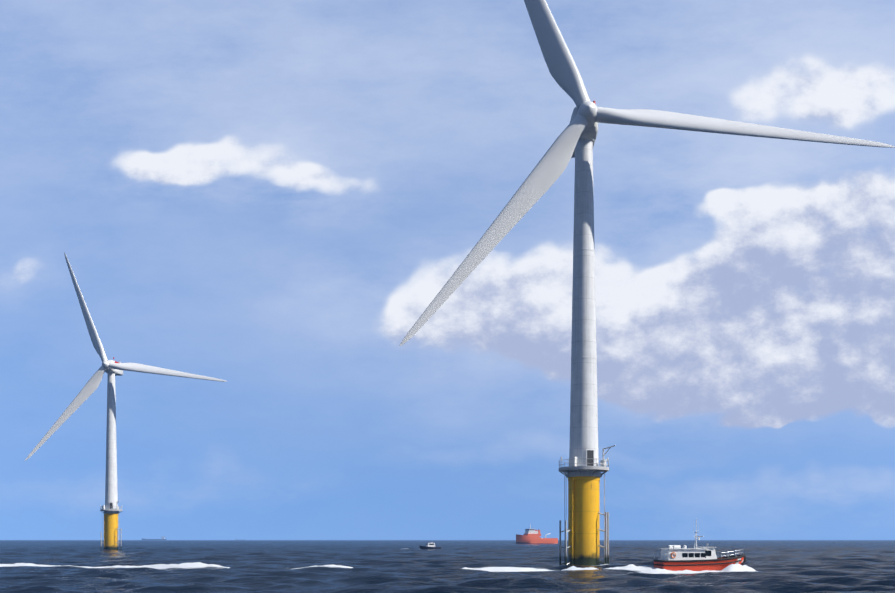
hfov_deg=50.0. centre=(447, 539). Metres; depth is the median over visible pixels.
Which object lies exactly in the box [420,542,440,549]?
boat
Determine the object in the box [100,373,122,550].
turbine tower
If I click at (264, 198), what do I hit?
sky
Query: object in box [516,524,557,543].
supply vessel
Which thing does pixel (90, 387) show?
turbine rotor
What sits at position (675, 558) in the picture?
crew boat
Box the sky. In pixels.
[0,0,894,539]
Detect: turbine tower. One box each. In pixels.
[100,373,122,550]
[559,139,615,565]
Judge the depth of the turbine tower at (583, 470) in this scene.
129.54 m
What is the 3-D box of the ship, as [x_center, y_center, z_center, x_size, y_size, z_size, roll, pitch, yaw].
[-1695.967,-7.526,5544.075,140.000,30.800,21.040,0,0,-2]
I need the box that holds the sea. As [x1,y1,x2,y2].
[0,540,894,592]
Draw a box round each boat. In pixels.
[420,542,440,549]
[653,519,745,570]

